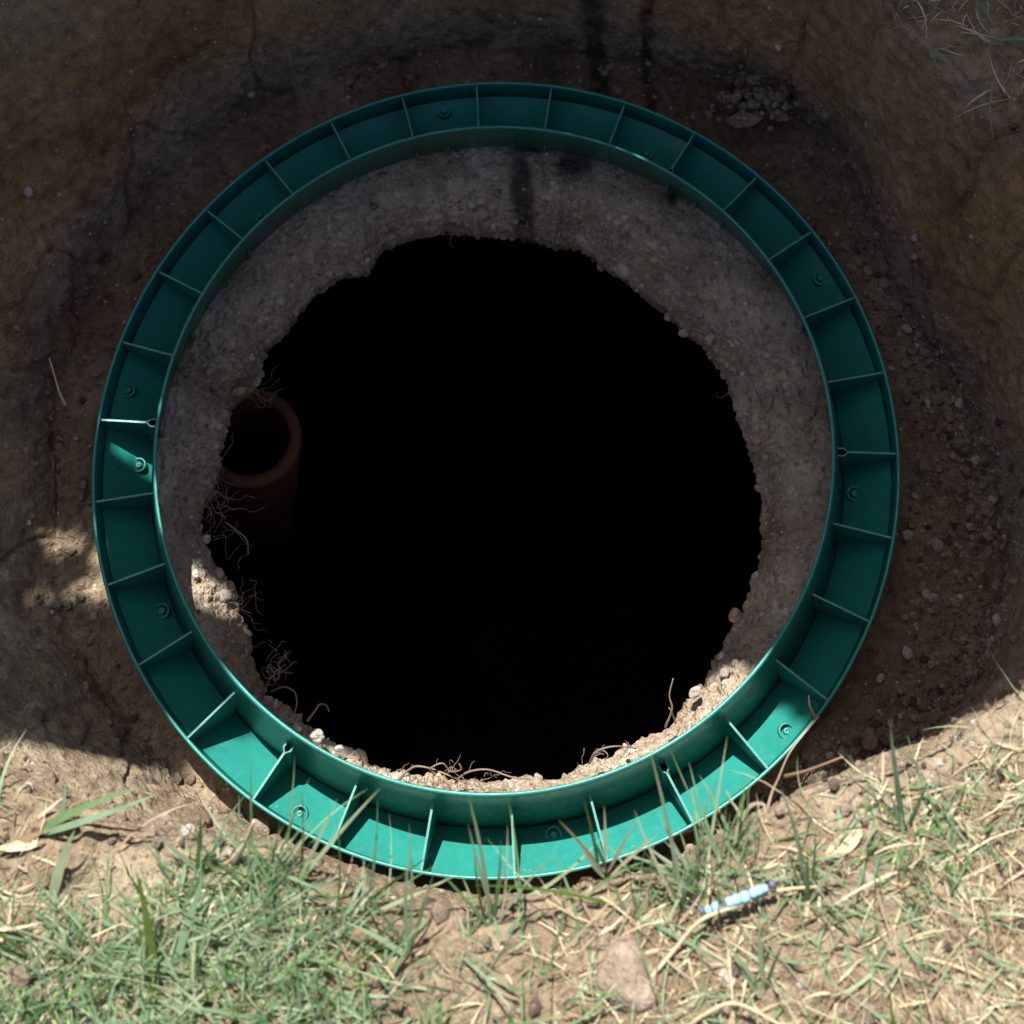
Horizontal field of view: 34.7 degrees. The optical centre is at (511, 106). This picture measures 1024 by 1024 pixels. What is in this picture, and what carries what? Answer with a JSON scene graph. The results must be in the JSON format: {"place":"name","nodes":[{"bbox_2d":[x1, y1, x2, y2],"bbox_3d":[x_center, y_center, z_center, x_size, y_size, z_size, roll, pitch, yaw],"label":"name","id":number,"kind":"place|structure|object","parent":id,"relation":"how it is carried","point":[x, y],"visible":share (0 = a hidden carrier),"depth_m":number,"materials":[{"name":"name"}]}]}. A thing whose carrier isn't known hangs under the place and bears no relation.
{"place":"outdoors","nodes":[
{"label":"outdoors","id":0,"kind":"place"},
{"bbox_2d":[0,0,1023,1023],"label":"ground","id":1,"kind":"structure","parent":0,"point":[894,81],"depth_m":1.52,"materials":[{"name":"soil"}]},
{"bbox_2d":[0,840,45,851],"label":"dead leaf","id":2,"kind":"object","parent":1,"relation":"on","point":[13,846],"visible":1,"depth_m":1.16,"materials":[{"name":"plant"}]},
{"bbox_2d":[49,358,66,405],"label":"dry stalk","id":3,"kind":"object","parent":1,"relation":"on","point":[61,396],"visible":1,"depth_m":1.53,"materials":[{"name":"plant"}]},
{"bbox_2d":[0,780,155,900],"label":"grass tuft","id":4,"kind":"object","parent":1,"relation":"on","point":[48,828],"visible":1,"depth_m":1.16,"materials":[{"name":"plant"}]},
{"bbox_2d":[90,612,97,619],"bbox_3d":[-0.377,0.459,1.477,0.008,0.007,0.007,-3,63,0],"label":"pebble","id":5,"kind":"object","parent":1,"relation":"on","point":[93,615],"visible":1,"depth_m":1.48,"materials":[{"name":"stone"}]},
{"bbox_2d":[135,868,158,1000],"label":"grass tuft","id":6,"kind":"object","parent":1,"relation":"on","point":[150,946],"visible":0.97,"depth_m":1.11,"materials":[{"name":"green plant"}]},
{"bbox_2d":[161,874,203,980],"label":"grass tuft","id":7,"kind":"object","parent":1,"relation":"on","point":[181,941],"visible":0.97,"depth_m":1.12,"materials":[{"name":"green plant"}]},
{"bbox_2d":[180,825,191,836],"bbox_3d":[-0.236,0.524,1.185,0.009,0.007,0.008,-3,63,0],"label":"pebble","id":8,"kind":"object","parent":1,"relation":"on","point":[185,832],"visible":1,"depth_m":1.18,"materials":[{"name":"stone"}]},
{"bbox_2d":[158,813,231,873],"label":"grass tuft","id":9,"kind":"object","parent":1,"relation":"on","point":[185,859],"visible":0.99,"depth_m":1.15,"materials":[{"name":"green plant"}]},
{"bbox_2d":[229,819,255,864],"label":"dry stalk","id":10,"kind":"object","parent":1,"relation":"on","point":[234,858],"visible":1,"depth_m":1.15,"materials":[{"name":"plant"}]},
{"bbox_2d":[253,792,376,889],"bbox_3d":[-0.136,0.492,1.132,0.095,0.086,0.041,-39,68,-17],"label":"grass tuft","id":11,"kind":"object","parent":1,"relation":"on","point":[303,873],"visible":0.99,"depth_m":1.14,"materials":[{"name":"green plant"}]},
{"bbox_2d":[344,829,432,958],"bbox_3d":[-0.077,0.529,1.111,0.048,0.086,0.074,24,66,14],"label":"grass tuft","id":12,"kind":"object","parent":1,"relation":"on","point":[389,944],"visible":1,"depth_m":1.12,"materials":[{"name":"green plant"}]},
{"bbox_2d":[157,147,831,792],"bbox_3d":[0.018,0.501,2.265,1.440,1.431,1.710,-3,63,0],"label":"concrete tank","id":13,"kind":"object","parent":1,"relation":"on","point":[559,507],"visible":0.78,"depth_m":2.54,"materials":[{"name":"concrete"}]},
{"bbox_2d":[186,431,261,559],"bbox_3d":[-0.282,0.380,1.583,0.074,0.073,0.119,-24,64,-10],"label":"root tangle","id":14,"kind":"object","parent":13,"relation":"attached to","point":[217,492],"visible":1,"depth_m":1.57,"materials":[{"name":"brown plant"}]},
{"bbox_2d":[225,521,248,553],"bbox_3d":[-0.260,0.407,1.558,0.008,0.012,0.041,-37,67,-16],"label":"root","id":15,"kind":"object","parent":13,"relation":"attached to","point":[232,527],"visible":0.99,"depth_m":1.56,"materials":[{"name":"brown plant"}]},
{"bbox_2d":[219,544,266,646],"bbox_3d":[-0.258,0.460,1.526,0.068,0.060,0.096,-3,63,0],"label":"root tangle","id":16,"kind":"object","parent":13,"relation":"attached to","point":[242,596],"visible":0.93,"depth_m":1.53,"materials":[{"name":"brown plant"}]},
{"bbox_2d":[201,389,301,638],"bbox_3d":[-0.464,0.563,2.146,0.347,0.900,0.110,1,62,-9],"label":"inlet pipe","id":17,"kind":"object","parent":13,"relation":"on","point":[260,461],"visible":0.27,"depth_m":1.93,"materials":[{"name":"orange plastic"}]},
{"bbox_2d":[222,358,283,411],"bbox_3d":[-0.264,0.281,1.645,0.075,0.045,0.053,-3,63,0],"label":"root tangle","id":18,"kind":"object","parent":13,"relation":"attached to","point":[240,397],"visible":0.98,"depth_m":1.64,"materials":[{"name":"brown plant"}]},
{"bbox_2d":[262,639,296,689],"bbox_3d":[-0.209,0.510,1.490,0.030,0.052,0.042,-3,63,0],"label":"root tangle","id":19,"kind":"object","parent":13,"relation":"attached to","point":[278,669],"visible":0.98,"depth_m":1.49,"materials":[{"name":"brown plant"}]},
{"bbox_2d":[271,686,296,712],"bbox_3d":[-0.202,0.528,1.470,0.030,0.012,0.014,35,69,18],"label":"root","id":20,"kind":"object","parent":13,"relation":"attached to","point":[280,687],"visible":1,"depth_m":1.47,"materials":[{"name":"brown plant"}]},
{"bbox_2d":[306,703,329,721],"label":"root","id":21,"kind":"object","parent":13,"relation":"attached to","point":[313,712],"visible":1,"depth_m":1.46,"materials":[{"name":"brown plant"}]},
{"bbox_2d":[398,765,465,783],"bbox_3d":[-0.071,0.581,1.425,0.064,0.016,0.015,-1,63,1],"label":"root","id":22,"kind":"object","parent":13,"relation":"on","point":[407,771],"visible":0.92,"depth_m":1.42,"materials":[{"name":"brown plant"}]},
{"bbox_2d":[429,763,461,775],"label":"root","id":23,"kind":"object","parent":13,"relation":"attached to","point":[431,771],"visible":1,"depth_m":1.42,"materials":[{"name":"brown plant"}]},
{"bbox_2d":[431,213,468,248],"bbox_3d":[-0.064,0.126,1.718,0.028,0.045,0.037,-40,68,-17],"label":"root tangle","id":24,"kind":"object","parent":13,"relation":"attached to","point":[455,228],"visible":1,"depth_m":1.72,"materials":[{"name":"brown plant"}]},
{"bbox_2d":[392,757,508,789],"bbox_3d":[-0.052,0.587,1.431,0.103,0.052,0.037,-3,63,0],"label":"root tangle","id":25,"kind":"object","parent":13,"relation":"attached to","point":[432,784],"visible":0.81,"depth_m":1.43,"materials":[{"name":"brown plant"}]},
{"bbox_2d":[454,768,529,783],"bbox_3d":[-0.018,0.580,1.422,0.067,0.018,0.010,-3,63,0],"label":"root","id":26,"kind":"object","parent":13,"relation":"attached to","point":[467,772],"visible":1,"depth_m":1.42,"materials":[{"name":"brown plant"}]},
{"bbox_2d":[92,82,899,879],"bbox_3d":[-0.016,0.309,1.513,0.734,0.083,0.734,-3,63,0],"label":"riser ring","id":27,"kind":"object","parent":13,"relation":"on","point":[758,716],"visible":0.97,"depth_m":1.49,"materials":[{"name":"green plastic"}]},
{"bbox_2d":[767,716,818,810],"bbox_3d":[0.219,0.521,1.293,0.008,0.136,0.116,32,68,17],"label":"root","id":28,"kind":"object","parent":27,"relation":"on","point":[782,768],"visible":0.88,"depth_m":1.33,"materials":[{"name":"brown plant"}]},
{"bbox_2d":[808,695,816,717],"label":"root","id":29,"kind":"object","parent":27,"relation":"on","point":[812,711],"visible":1,"depth_m":1.37,"materials":[{"name":"brown plant"}]},
{"bbox_2d":[588,745,635,763],"bbox_3d":[0.087,0.565,1.435,0.044,0.022,0.008,-15,63,-6],"label":"root","id":30,"kind":"object","parent":13,"relation":"attached to","point":[592,756],"visible":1,"depth_m":1.43,"materials":[{"name":"brown plant"}]},
{"bbox_2d":[577,741,658,777],"bbox_3d":[0.094,0.572,1.440,0.074,0.032,0.029,-3,63,0],"label":"root tangle","id":31,"kind":"object","parent":13,"relation":"attached to","point":[628,745],"visible":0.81,"depth_m":1.44,"materials":[{"name":"brown plant"}]},
{"bbox_2d":[664,678,673,727],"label":"root","id":32,"kind":"object","parent":13,"relation":"attached to","point":[667,721],"visible":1,"depth_m":1.44,"materials":[{"name":"brown plant"}]},
{"bbox_2d":[728,608,741,622],"bbox_3d":[0.202,0.461,1.485,0.013,0.012,0.013,-3,63,0],"label":"pebble","id":33,"kind":"object","parent":13,"relation":"attached to","point":[735,615],"visible":1,"depth_m":1.48,"materials":[{"name":"pink stone"}]},
{"bbox_2d":[716,323,797,419],"bbox_3d":[0.250,0.262,1.593,0.109,0.074,0.081,-41,68,-17],"label":"root tangle","id":34,"kind":"object","parent":13,"relation":"attached to","point":[752,375],"visible":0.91,"depth_m":1.59,"materials":[{"name":"plant"}]},
{"bbox_2d":[745,365,788,414],"bbox_3d":[0.248,0.273,1.582,0.027,0.008,0.058,-14,63,-5],"label":"root","id":35,"kind":"object","parent":13,"relation":"on","point":[767,411],"visible":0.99,"depth_m":1.58,"materials":[{"name":"plant"}]},
{"bbox_2d":[439,796,555,925],"bbox_3d":[-0.014,0.518,1.109,0.066,0.096,0.064,26,66,14],"label":"grass tuft","id":36,"kind":"object","parent":1,"relation":"on","point":[484,881],"visible":1,"depth_m":1.12,"materials":[{"name":"plant"}]},
{"bbox_2d":[0,0,1023,1023],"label":"grass","id":37,"kind":"structure","parent":1,"relation":"on","point":[111,972],"depth_m":1.12,"materials":[{"name":"green plant"}]},
{"bbox_2d":[0,0,1023,1023],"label":"dry grass","id":38,"kind":"structure","parent":1,"relation":"on","point":[684,1008],"depth_m":1.13,"materials":[{"name":"plant"}]},
{"bbox_2d":[535,960,603,981],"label":"dry stalk","id":39,"kind":"object","parent":1,"relation":"on","point":[555,973],"visible":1,"depth_m":1.11,"materials":[{"name":"brown plant"}]},
{"bbox_2d":[561,798,656,877],"bbox_3d":[0.066,0.501,1.136,0.046,0.059,0.050,-37,67,-16],"label":"grass tuft","id":40,"kind":"object","parent":1,"relation":"on","point":[592,860],"visible":0.99,"depth_m":1.14,"materials":[{"name":"plant"}]},
{"bbox_2d":[596,932,655,1013],"bbox_3d":[0.078,0.591,1.115,0.040,0.022,0.050,-38,68,-16],"label":"rock","id":41,"kind":"object","parent":1,"relation":"on","point":[620,958],"visible":0.98,"depth_m":1.11,"materials":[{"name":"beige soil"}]},
{"bbox_2d":[634,741,702,913],"bbox_3d":[0.103,0.492,1.108,0.035,0.114,0.103,-29,65,-13],"label":"grass tuft","id":42,"kind":"object","parent":1,"relation":"on","point":[673,894],"visible":1,"depth_m":1.12,"materials":[{"name":"plant"}]},
{"bbox_2d":[718,967,735,988],"bbox_3d":[0.146,0.592,1.114,0.012,0.006,0.012,26,66,14],"label":"pebble","id":43,"kind":"object","parent":1,"relation":"on","point":[721,974],"visible":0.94,"depth_m":1.11,"materials":[{"name":"stone"}]},
{"bbox_2d":[687,1001,780,1023],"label":"dry stalk","id":44,"kind":"object","parent":1,"relation":"on","point":[721,1005],"visible":1,"depth_m":1.10,"materials":[{"name":"plant"}]},
{"bbox_2d":[698,879,775,914],"bbox_3d":[0.154,0.541,1.118,0.056,0.006,0.008,-18,63,-7],"label":"bead strand","id":45,"kind":"object","parent":1,"relation":"on","point":[743,897],"visible":1,"depth_m":1.12,"materials":[{"name":"blue plastic"}]},
{"bbox_2d":[652,884,826,977],"bbox_3d":[0.149,0.556,1.118,0.143,0.019,0.021,-24,64,-10],"label":"dry stalk","id":46,"kind":"object","parent":1,"relation":"on","point":[685,936],"visible":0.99,"depth_m":1.11,"materials":[{"name":"plant"}]},
{"bbox_2d":[728,798,766,821],"bbox_3d":[0.173,0.514,1.193,0.024,0.052,0.025,-3,63,0],"label":"root","id":47,"kind":"object","parent":1,"relation":"on","point":[754,804],"visible":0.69,"depth_m":1.19,"materials":[{"name":"beige plant"}]},
{"bbox_2d":[705,72,800,133],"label":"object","id":48,"kind":"object","parent":1,"relation":"on","point":[761,98],"visible":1,"depth_m":1.66,"materials":[{"name":"soil"}]},
{"bbox_2d":[725,113,762,127],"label":"dead leaf","id":49,"kind":"object","parent":48,"relation":"on","point":[752,121],"visible":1,"depth_m":1.66,"materials":[{"name":"brown plant"}]},
{"bbox_2d":[768,109,788,121],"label":"dead leaf","id":50,"kind":"object","parent":48,"relation":"on","point":[782,116],"visible":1,"depth_m":1.66,"materials":[{"name":"brown plant"}]},
{"bbox_2d":[725,919,784,998],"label":"grass tuft","id":51,"kind":"object","parent":1,"relation":"on","point":[749,976],"visible":1,"depth_m":1.10,"materials":[{"name":"green plant"}]},
{"bbox_2d":[781,789,841,903],"bbox_3d":[0.203,0.502,1.120,0.033,0.077,0.073,-22,64,-9],"label":"grass tuft","id":52,"kind":"object","parent":1,"relation":"on","point":[805,873],"visible":1,"depth_m":1.12,"materials":[{"name":"green plant"}]},
{"bbox_2d":[783,756,842,778],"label":"twig","id":53,"kind":"object","parent":1,"relation":"on","point":[792,774],"visible":0.98,"depth_m":1.23,"materials":[{"name":"brown wood"}]},
{"bbox_2d":[825,829,863,857],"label":"dead leaf","id":54,"kind":"object","parent":1,"relation":"on","point":[854,839],"visible":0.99,"depth_m":1.15,"materials":[{"name":"plant"}]},
{"bbox_2d":[861,727,878,752],"bbox_3d":[0.307,0.542,1.403,0.016,0.012,0.021,-3,63,0],"label":"clod","id":55,"kind":"object","parent":1,"relation":"on","point":[870,739],"visible":1,"depth_m":1.40,"materials":[{"name":"soil"}]},
{"bbox_2d":[872,725,952,836],"bbox_3d":[0.271,0.471,1.128,0.033,0.087,0.078,-37,67,-16],"label":"grass tuft","id":56,"kind":"object","parent":1,"relation":"on","point":[898,793],"visible":1,"depth_m":1.14,"materials":[{"name":"green plant"}]},
{"bbox_2d":[917,457,930,471],"bbox_3d":[0.382,0.331,1.519,0.014,0.011,0.014,-3,63,0],"label":"clod","id":57,"kind":"object","parent":1,"relation":"on","point":[923,463],"visible":1,"depth_m":1.51,"materials":[{"name":"soil"}]}
]}

